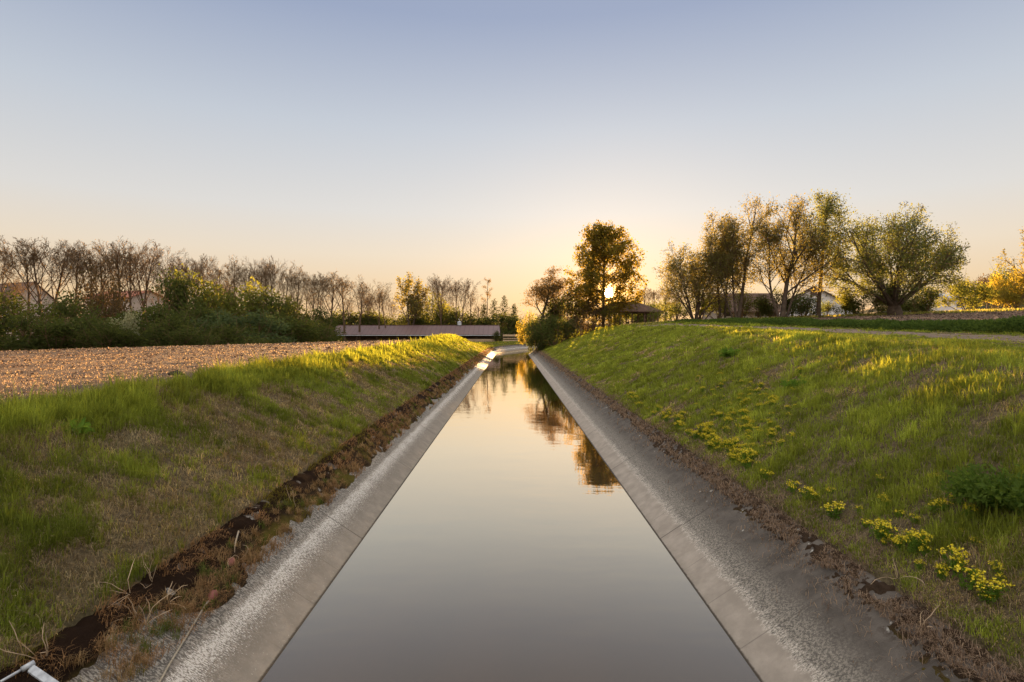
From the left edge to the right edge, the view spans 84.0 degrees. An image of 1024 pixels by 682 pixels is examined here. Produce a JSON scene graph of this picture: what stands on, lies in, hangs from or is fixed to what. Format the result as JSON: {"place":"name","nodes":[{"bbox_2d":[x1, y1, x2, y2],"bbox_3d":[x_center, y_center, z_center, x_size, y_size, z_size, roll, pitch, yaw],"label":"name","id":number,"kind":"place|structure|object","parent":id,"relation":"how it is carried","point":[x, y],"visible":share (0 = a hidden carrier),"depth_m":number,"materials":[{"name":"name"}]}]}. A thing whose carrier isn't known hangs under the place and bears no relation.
{"place":"outdoors","nodes":[
{"label":"outdoors","id":0,"kind":"place"},
{"bbox_2d":[0,338,424,403],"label":"ploughed field","id":1,"kind":"structure","parent":0,"point":[95,360],"depth_m":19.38,"materials":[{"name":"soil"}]},
{"bbox_2d":[261,348,759,681],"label":"water","id":2,"kind":"structure","parent":0,"point":[511,536],"depth_m":8.04,"materials":[{"name":"grey liquid"}]},
{"bbox_2d":[0,310,1023,675],"bbox_3d":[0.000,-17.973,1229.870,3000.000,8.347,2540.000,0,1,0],"label":"ground","id":3,"kind":"structure","parent":0,"point":[866,532],"depth_m":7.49,"materials":[{"name":"green plant"}]},
{"bbox_2d":[0,238,23,335],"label":"bare tree","id":4,"kind":"object","parent":3,"relation":"on","point":[3,271],"visible":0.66,"depth_m":75.91,"materials":[{"name":"brown plant"}]},
{"bbox_2d":[0,287,36,342],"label":"shrub","id":5,"kind":"object","parent":3,"relation":"on","point":[6,303],"visible":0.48,"depth_m":65.48,"materials":[{"name":"green plant"}]},
{"bbox_2d":[0,281,56,339],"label":"house","id":6,"kind":"structure","parent":3,"relation":"on","point":[48,295],"depth_m":113.84,"materials":[{"name":"brown tile"}]},
{"bbox_2d":[4,295,67,346],"bbox_3d":[-53.257,-1.785,63.551,6.212,6.872,5.514,1,1,38],"label":"shrub","id":7,"kind":"object","parent":3,"relation":"on","point":[40,318],"visible":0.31,"depth_m":62.84,"materials":[{"name":"green plant"}]},
{"bbox_2d":[0,238,72,312],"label":"bare tree","id":8,"kind":"object","parent":3,"relation":"on","point":[27,279],"visible":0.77,"depth_m":77.36,"materials":[{"name":"brown plant"}]},
{"bbox_2d":[0,310,74,350],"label":"bush","id":9,"kind":"object","parent":3,"relation":"on","point":[22,322],"visible":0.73,"depth_m":56.25,"materials":[{"name":"green plant"}]},
{"bbox_2d":[2,309,101,350],"bbox_3d":[-46.682,-0.741,58.712,8.036,4.958,7.421,0,1,19],"label":"bush","id":10,"kind":"object","parent":3,"relation":"on","point":[58,338],"visible":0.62,"depth_m":57.07,"materials":[{"name":"green plant"}]},
{"bbox_2d":[19,280,111,346],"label":"shrub","id":11,"kind":"object","parent":3,"relation":"on","point":[69,309],"visible":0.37,"depth_m":65.49,"materials":[{"name":"green plant"}]},
{"bbox_2d":[0,235,137,328],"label":"bare tree","id":12,"kind":"object","parent":3,"relation":"on","point":[56,265],"visible":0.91,"depth_m":78.90,"materials":[{"name":"brown plant"}]},
{"bbox_2d":[60,417,94,436],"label":"leafy weed","id":13,"kind":"object","parent":3,"relation":"on","point":[81,424],"visible":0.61,"depth_m":8.15,"materials":[{"name":"green plant"}]},
{"bbox_2d":[48,240,114,306],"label":"bare tree","id":14,"kind":"object","parent":3,"relation":"on","point":[84,266],"visible":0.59,"depth_m":82.81,"materials":[{"name":"brown plant"}]},
{"bbox_2d":[63,239,129,302],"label":"bare tree","id":15,"kind":"object","parent":3,"relation":"on","point":[91,270],"visible":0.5,"depth_m":83.35,"materials":[{"name":"brown plant"}]},
{"bbox_2d":[53,312,140,347],"bbox_3d":[-44.108,-0.619,59.409,10.090,4.867,6.421,0,1,15],"label":"bush","id":16,"kind":"object","parent":3,"relation":"on","point":[90,320],"visible":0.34,"depth_m":58.38,"materials":[{"name":"green plant"}]},
{"bbox_2d":[68,260,130,321],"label":"shrub","id":17,"kind":"object","parent":3,"relation":"on","point":[92,290],"visible":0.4,"depth_m":73.69,"materials":[{"name":"plant"}]},
{"bbox_2d":[67,239,138,317],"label":"bare tree","id":18,"kind":"object","parent":3,"relation":"on","point":[105,255],"visible":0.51,"depth_m":85.17,"materials":[{"name":"brown plant"}]},
{"bbox_2d":[67,315,149,348],"bbox_3d":[-41.507,-0.496,57.876,7.476,4.392,5.274,0,1,0],"label":"bush","id":19,"kind":"object","parent":3,"relation":"on","point":[107,328],"visible":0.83,"depth_m":57.19,"materials":[{"name":"green plant"}]},
{"bbox_2d":[85,284,133,324],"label":"shrub","id":20,"kind":"object","parent":3,"relation":"on","point":[117,306],"visible":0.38,"depth_m":71.49,"materials":[{"name":"plant"}]},
{"bbox_2d":[64,235,157,312],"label":"bare tree","id":21,"kind":"object","parent":3,"relation":"on","point":[117,262],"visible":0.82,"depth_m":85.73,"materials":[{"name":"brown plant"}]},
{"bbox_2d":[109,305,141,339],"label":"shrub","id":22,"kind":"object","parent":3,"relation":"on","point":[131,317],"visible":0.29,"depth_m":60.80,"materials":[{"name":"green plant"}]},
{"bbox_2d":[85,290,169,324],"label":"house","id":23,"kind":"structure","parent":3,"relation":"on","point":[136,305],"depth_m":118.48,"materials":[{"name":"beige tile"}]},
{"bbox_2d":[90,239,184,318],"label":"bare tree","id":24,"kind":"object","parent":3,"relation":"on","point":[137,256],"visible":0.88,"depth_m":88.35,"materials":[{"name":"brown plant"}]},
{"bbox_2d":[111,247,164,338],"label":"bare tree","id":25,"kind":"object","parent":3,"relation":"on","point":[140,293],"visible":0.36,"depth_m":89.79,"materials":[{"name":"brown plant"}]},
{"bbox_2d":[120,320,175,346],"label":"bush","id":26,"kind":"object","parent":3,"relation":"on","point":[152,331],"visible":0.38,"depth_m":59.50,"materials":[{"name":"green plant"}]},
{"bbox_2d":[102,299,194,336],"bbox_3d":[-41.778,-1.905,65.839,9.850,7.100,7.758,0,1,0],"label":"shrub","id":27,"kind":"object","parent":3,"relation":"on","point":[154,310],"visible":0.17,"depth_m":65.00,"materials":[{"name":"green plant"}]},
{"bbox_2d":[129,309,220,346],"bbox_3d":[-38.020,-1.242,63.578,10.232,5.729,8.418,0,1,0],"label":"bush","id":28,"kind":"object","parent":3,"relation":"on","point":[173,323],"visible":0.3,"depth_m":62.95,"materials":[{"name":"green plant"}]},
{"bbox_2d":[134,248,218,327],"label":"shrub","id":29,"kind":"object","parent":3,"relation":"on","point":[179,290],"visible":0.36,"depth_m":75.60,"materials":[{"name":"green plant"}]},
{"bbox_2d":[142,321,230,346],"bbox_3d":[-34.169,-0.268,60.144,8.507,3.814,6.001,0,1,0],"label":"bush","id":30,"kind":"object","parent":3,"relation":"on","point":[182,334],"visible":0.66,"depth_m":59.25,"materials":[{"name":"green plant"}]},
{"bbox_2d":[164,253,218,308],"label":"bare tree","id":31,"kind":"object","parent":3,"relation":"on","point":[199,268],"visible":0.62,"depth_m":93.33,"materials":[{"name":"brown plant"}]},
{"bbox_2d":[142,288,243,344],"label":"shrub","id":32,"kind":"object","parent":3,"relation":"on","point":[195,311],"visible":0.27,"depth_m":70.31,"materials":[{"name":"green plant"}]},
{"bbox_2d":[169,261,252,328],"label":"shrub","id":33,"kind":"object","parent":3,"relation":"on","point":[232,307],"visible":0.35,"depth_m":78.75,"materials":[{"name":"green plant"}]},
{"bbox_2d":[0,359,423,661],"bbox_3d":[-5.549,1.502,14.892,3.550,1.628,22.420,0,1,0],"label":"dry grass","id":34,"kind":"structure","parent":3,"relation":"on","point":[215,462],"depth_m":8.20,"materials":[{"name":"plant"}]},
{"bbox_2d":[187,307,252,342],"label":"bush","id":35,"kind":"object","parent":3,"relation":"on","point":[218,319],"visible":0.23,"depth_m":69.13,"materials":[{"name":"green plant"}]},
{"bbox_2d":[197,276,270,336],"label":"shrub","id":36,"kind":"object","parent":3,"relation":"on","point":[251,296],"visible":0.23,"depth_m":82.87,"materials":[{"name":"green plant"}]},
{"bbox_2d":[193,318,279,344],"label":"bush","id":37,"kind":"object","parent":3,"relation":"on","point":[231,337],"visible":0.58,"depth_m":65.37,"materials":[{"name":"green plant"}]},
{"bbox_2d":[213,255,260,307],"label":"bare tree","id":38,"kind":"object","parent":3,"relation":"on","point":[238,278],"visible":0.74,"depth_m":98.66,"materials":[{"name":"brown plant"}]},
{"bbox_2d":[0,333,497,672],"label":"grass","id":39,"kind":"structure","parent":3,"relation":"on","point":[95,407],"depth_m":8.81,"materials":[{"name":"green plant"}]},
{"bbox_2d":[212,303,298,343],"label":"bush","id":40,"kind":"object","parent":3,"relation":"on","point":[260,319],"visible":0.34,"depth_m":73.48,"materials":[{"name":"green plant"}]},
{"bbox_2d":[237,285,295,335],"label":"shrub","id":41,"kind":"object","parent":3,"relation":"on","point":[274,307],"visible":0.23,"depth_m":85.26,"materials":[{"name":"green plant"}]},
{"bbox_2d":[245,256,287,312],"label":"bare tree","id":42,"kind":"object","parent":3,"relation":"on","point":[269,267],"visible":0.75,"depth_m":104.49,"materials":[{"name":"brown plant"}]},
{"bbox_2d":[241,303,325,342],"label":"bush","id":43,"kind":"object","parent":3,"relation":"on","point":[300,336],"visible":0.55,"depth_m":79.64,"materials":[{"name":"green plant"}]},
{"bbox_2d":[279,266,312,313],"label":"bare tree","id":44,"kind":"object","parent":3,"relation":"on","point":[298,284],"visible":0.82,"depth_m":113.90,"materials":[{"name":"brown plant"}]},
{"bbox_2d":[265,292,331,341],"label":"shrub","id":45,"kind":"object","parent":3,"relation":"on","point":[291,312],"visible":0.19,"depth_m":89.88,"materials":[{"name":"green plant"}]},
{"bbox_2d":[69,344,535,681],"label":"canal lining","id":46,"kind":"object","parent":3,"relation":"on","point":[247,633],"visible":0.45,"depth_m":7.24,"materials":[{"name":"concrete"}]},
{"bbox_2d":[0,660,58,681],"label":"steel frame","id":47,"kind":"object","parent":46,"relation":"on","point":[37,673],"visible":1,"depth_m":4.23,"materials":[{"name":"white metal"}]},
{"bbox_2d":[159,530,238,681],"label":"float line","id":48,"kind":"object","parent":46,"relation":"on","point":[231,560],"visible":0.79,"depth_m":5.88,"materials":[{"name":"plastic"}]},
{"bbox_2d":[0,348,494,681],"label":"soil strip","id":49,"kind":"object","parent":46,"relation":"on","point":[82,632],"visible":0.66,"depth_m":6.59,"materials":[{"name":"brown soil"}]},
{"bbox_2d":[0,347,495,681],"bbox_3d":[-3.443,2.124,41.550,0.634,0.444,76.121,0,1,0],"label":"dry grass","id":50,"kind":"structure","parent":46,"relation":"on","point":[214,575],"depth_m":6.62,"materials":[{"name":"brown plant"}]},
{"bbox_2d":[272,313,343,342],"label":"bush","id":51,"kind":"object","parent":3,"relation":"on","point":[326,332],"visible":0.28,"depth_m":84.30,"materials":[{"name":"green plant"}]},
{"bbox_2d":[297,271,331,320],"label":"bare tree","id":52,"kind":"object","parent":3,"relation":"on","point":[314,283],"visible":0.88,"depth_m":119.14,"materials":[{"name":"brown plant"}]},
{"bbox_2d":[296,298,342,341],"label":"shrub","id":53,"kind":"object","parent":3,"relation":"on","point":[319,316],"visible":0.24,"depth_m":93.60,"materials":[{"name":"green plant"}]},
{"bbox_2d":[305,271,355,327],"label":"bare tree","id":54,"kind":"object","parent":3,"relation":"on","point":[332,293],"visible":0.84,"depth_m":124.41,"materials":[{"name":"brown plant"}]},
{"bbox_2d":[328,274,364,340],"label":"bare tree","id":55,"kind":"object","parent":3,"relation":"on","point":[342,295],"visible":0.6,"depth_m":128.46,"materials":[{"name":"brown plant"}]},
{"bbox_2d":[343,281,391,340],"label":"bare tree","id":56,"kind":"object","parent":3,"relation":"on","point":[362,297],"visible":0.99,"depth_m":129.04,"materials":[{"name":"brown plant"}]},
{"bbox_2d":[371,307,434,324],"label":"shrub","id":57,"kind":"object","parent":3,"relation":"on","point":[401,321],"visible":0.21,"depth_m":139.44,"materials":[{"name":"green plant"}]},
{"bbox_2d":[392,271,430,324],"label":"dark leafy tree","id":58,"kind":"object","parent":3,"relation":"on","point":[414,308],"visible":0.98,"depth_m":136.26,"materials":[{"name":"green plant"}]},
{"bbox_2d":[334,320,500,341],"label":"shed","id":59,"kind":"structure","parent":3,"relation":"on","point":[478,333],"depth_m":131.15,"materials":[{"name":"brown metal"}]},
{"bbox_2d":[412,275,458,324],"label":"bare tree","id":60,"kind":"object","parent":3,"relation":"on","point":[437,293],"visible":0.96,"depth_m":136.22,"materials":[{"name":"brown plant"}]},
{"bbox_2d":[418,297,453,324],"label":"shrub","id":61,"kind":"object","parent":3,"relation":"on","point":[428,322],"visible":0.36,"depth_m":140.24,"materials":[{"name":"green plant"}]},
{"bbox_2d":[429,297,473,324],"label":"shrub","id":62,"kind":"object","parent":3,"relation":"on","point":[454,318],"visible":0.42,"depth_m":140.36,"materials":[{"name":"green plant"}]},
{"bbox_2d":[445,278,480,324],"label":"bare tree","id":63,"kind":"object","parent":3,"relation":"on","point":[468,287],"visible":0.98,"depth_m":138.95,"materials":[{"name":"brown plant"}]},
{"bbox_2d":[473,307,520,340],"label":"shrub","id":64,"kind":"object","parent":3,"relation":"on","point":[488,320],"visible":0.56,"depth_m":144.27,"materials":[{"name":"green plant"}]},
{"bbox_2d":[522,308,560,350],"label":"shrub","id":65,"kind":"object","parent":3,"relation":"on","point":[531,329],"visible":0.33,"depth_m":79.37,"materials":[{"name":"green plant"}]},
{"bbox_2d":[519,266,573,320],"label":"bankside tree","id":66,"kind":"object","parent":3,"relation":"on","point":[545,289],"visible":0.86,"depth_m":82.87,"materials":[{"name":"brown plant"}]},
{"bbox_2d":[530,309,582,345],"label":"shrub","id":67,"kind":"object","parent":3,"relation":"on","point":[553,325],"visible":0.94,"depth_m":76.48,"materials":[{"name":"green plant"}]},
{"bbox_2d":[543,289,583,335],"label":"shrub","id":68,"kind":"object","parent":3,"relation":"on","point":[562,299],"visible":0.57,"depth_m":81.42,"materials":[{"name":"green plant"}]},
{"bbox_2d":[559,315,594,336],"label":"shrub","id":69,"kind":"object","parent":3,"relation":"on","point":[584,326],"visible":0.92,"depth_m":75.97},
{"bbox_2d":[562,297,609,330],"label":"shrub","id":70,"kind":"object","parent":3,"relation":"on","point":[587,315],"visible":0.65,"depth_m":78.82,"materials":[{"name":"plant"}]},
{"bbox_2d":[553,219,648,328],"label":"maple tree","id":71,"kind":"object","parent":3,"relation":"on","point":[606,247],"visible":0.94,"depth_m":77.86,"materials":[{"name":"green plant"}]},
{"bbox_2d":[597,303,663,324],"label":"pavilion","id":72,"kind":"structure","parent":3,"relation":"on","point":[642,309],"depth_m":82.82,"materials":[{"name":"brown wood"}]},
{"bbox_2d":[659,289,724,319],"bbox_3d":[19.897,-4.056,62.562,6.724,4.048,5.969,1,1,38],"label":"shrub","id":73,"kind":"object","parent":3,"relation":"on","point":[694,308],"visible":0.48,"depth_m":62.50,"materials":[{"name":"green plant"}]},
{"bbox_2d":[654,240,756,318],"bbox_3d":[18.964,-6.347,58.273,9.217,8.555,10.786,0,1,0],"label":"multi stemmed tree","id":74,"kind":"object","parent":3,"relation":"on","point":[675,269],"visible":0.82,"depth_m":56.40,"materials":[{"name":"green plant"}]},
{"bbox_2d":[685,207,757,317],"bbox_3d":[20.828,-7.814,56.533,5.582,11.005,6.101,-1,1,-42],"label":"poplar tree","id":75,"kind":"object","parent":3,"relation":"on","point":[711,233],"visible":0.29,"depth_m":56.09,"materials":[{"name":"green plant"}]},
{"bbox_2d":[720,288,756,317],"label":"shrub","id":76,"kind":"object","parent":3,"relation":"on","point":[746,306],"visible":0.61,"depth_m":58.03,"materials":[{"name":"green plant"}]},
{"bbox_2d":[700,293,780,319],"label":"house","id":77,"kind":"structure","parent":3,"relation":"on","point":[752,313],"depth_m":69.85,"materials":[{"name":"grey tile"}]},
{"bbox_2d":[528,351,1015,681],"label":"canal lining","id":78,"kind":"object","parent":3,"relation":"on","point":[789,635],"visible":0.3,"depth_m":7.06,"materials":[{"name":"concrete"}]},
{"bbox_2d":[535,349,1023,681],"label":"soil strip","id":79,"kind":"object","parent":78,"relation":"on","point":[877,587],"visible":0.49,"depth_m":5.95,"materials":[{"name":"brown soil"}]},
{"bbox_2d":[754,287,795,317],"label":"shrub","id":80,"kind":"object","parent":3,"relation":"on","point":[765,307],"visible":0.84,"depth_m":56.87,"materials":[{"name":"green plant"}]},
{"bbox_2d":[788,292,825,316],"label":"shrub","id":81,"kind":"object","parent":3,"relation":"on","point":[803,307],"visible":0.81,"depth_m":55.52,"materials":[{"name":"green plant"}]},
{"bbox_2d":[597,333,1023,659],"bbox_3d":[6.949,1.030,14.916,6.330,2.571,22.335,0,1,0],"label":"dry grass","id":82,"kind":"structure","parent":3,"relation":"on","point":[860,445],"depth_m":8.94,"materials":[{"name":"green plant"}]},
{"bbox_2d":[779,287,856,315],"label":"house","id":83,"kind":"structure","parent":3,"relation":"on","point":[828,297],"depth_m":73.12,"materials":[{"name":"white tile"}]},
{"bbox_2d":[620,308,1023,325],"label":"grass","id":84,"kind":"structure","parent":3,"relation":"on","point":[927,312],"depth_m":53.14,"materials":[{"name":"green plant"}]},
{"bbox_2d":[668,315,1023,334],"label":"hedge","id":85,"kind":"object","parent":3,"relation":"on","point":[1013,323],"visible":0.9,"depth_m":23.11,"materials":[{"name":"green plant"}]},
{"bbox_2d":[832,279,887,314],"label":"shrub","id":86,"kind":"object","parent":3,"relation":"on","point":[849,305],"visible":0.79,"depth_m":54.75,"materials":[{"name":"green plant"}]},
{"bbox_2d":[863,518,899,542],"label":"flower clump","id":87,"kind":"object","parent":3,"relation":"on","point":[882,532],"visible":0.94,"depth_m":6.41,"materials":[{"name":"yellow plant"}]},
{"bbox_2d":[901,528,933,552],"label":"flower clump","id":88,"kind":"object","parent":3,"relation":"on","point":[914,541],"visible":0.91,"depth_m":5.95,"materials":[{"name":"yellow plant"}]},
{"bbox_2d":[902,286,945,312],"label":"shrub","id":89,"kind":"object","parent":3,"relation":"on","point":[928,303],"visible":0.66,"depth_m":55.39,"materials":[{"name":"green plant"}]},
{"bbox_2d":[940,543,970,573],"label":"flower clump","id":90,"kind":"object","parent":3,"relation":"on","point":[959,558],"visible":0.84,"depth_m":5.46,"materials":[{"name":"yellow plant"}]},
{"bbox_2d":[935,273,999,309],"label":"shrub","id":91,"kind":"object","parent":3,"relation":"on","point":[977,291],"visible":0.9,"depth_m":65.48,"materials":[{"name":"green plant"}]},
{"bbox_2d":[949,561,985,591],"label":"flower clump","id":92,"kind":"object","parent":3,"relation":"on","point":[973,577],"visible":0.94,"depth_m":5.21,"materials":[{"name":"yellow plant"}]},
{"bbox_2d":[937,460,1023,513],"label":"leafy weed","id":93,"kind":"object","parent":3,"relation":"on","point":[982,488],"visible":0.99,"depth_m":5.83,"materials":[{"name":"green plant"}]},
{"bbox_2d":[970,577,1014,602],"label":"flower clump","id":94,"kind":"object","parent":3,"relation":"on","point":[982,585],"visible":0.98,"depth_m":4.96,"materials":[{"name":"yellow plant"}]},
{"bbox_2d":[981,271,1016,308],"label":"shrub","id":95,"kind":"object","parent":3,"relation":"on","point":[997,282],"visible":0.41,"depth_m":73.57,"materials":[{"name":"yellow plant"}]},
{"bbox_2d":[988,266,1023,308],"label":"shrub","id":96,"kind":"object","parent":3,"relation":"on","point":[1017,292],"visible":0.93,"depth_m":71.66,"materials":[{"name":"yellow plant"}]},
{"bbox_2d":[992,226,1023,278],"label":"edge tree","id":97,"kind":"object","parent":3,"relation":"on","point":[1013,264],"visible":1,"depth_m":60.73,"materials":[{"name":"yellow plant"}]},
{"bbox_2d":[0,0,1023,323],"label":"sky","id":98,"kind":"structure","parent":0,"point":[381,141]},
{"bbox_2d":[639,323,1023,341],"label":"dirt path","id":99,"kind":"structure","parent":0,"point":[1003,337],"depth_m":19.46,"materials":[{"name":"brown soil"}]},
{"bbox_2d":[811,310,1023,320],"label":"ploughed field","id":100,"kind":"structure","parent":0,"point":[947,316],"depth_m":41.88,"materials":[{"name":"soil"}]},
{"bbox_2d":[695,192,790,317],"bbox_3d":[22.076,-8.572,55.726,8.689,12.772,6.477,0,1,0],"label":"poplar tree","id":101,"kind":"object","parent":100,"relation":"on","point":[726,276],"visible":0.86,"depth_m":54.61,"materials":[{"name":"green plant"}]},
{"bbox_2d":[729,193,854,316],"bbox_3d":[25.499,-8.136,52.322,10.383,11.819,7.133,0,1,21],"label":"poplar tree","id":102,"kind":"object","parent":100,"relation":"on","point":[794,256],"visible":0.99,"depth_m":52.16,"materials":[{"name":"green plant"}]},
{"bbox_2d":[783,188,859,316],"bbox_3d":[28.765,-8.475,53.781,6.906,12.372,7.205,1,1,42],"label":"poplar tree","id":103,"kind":"object","parent":100,"relation":"on","point":[827,210],"visible":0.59,"depth_m":53.21,"materials":[{"name":"green plant"}]},
{"bbox_2d":[823,201,970,314],"bbox_3d":[34.818,-7.859,51.812,13.295,11.101,14.694,0,1,-15],"label":"willow tree","id":104,"kind":"object","parent":100,"relation":"on","point":[894,299],"visible":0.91,"depth_m":49.87,"materials":[{"name":"green plant"}]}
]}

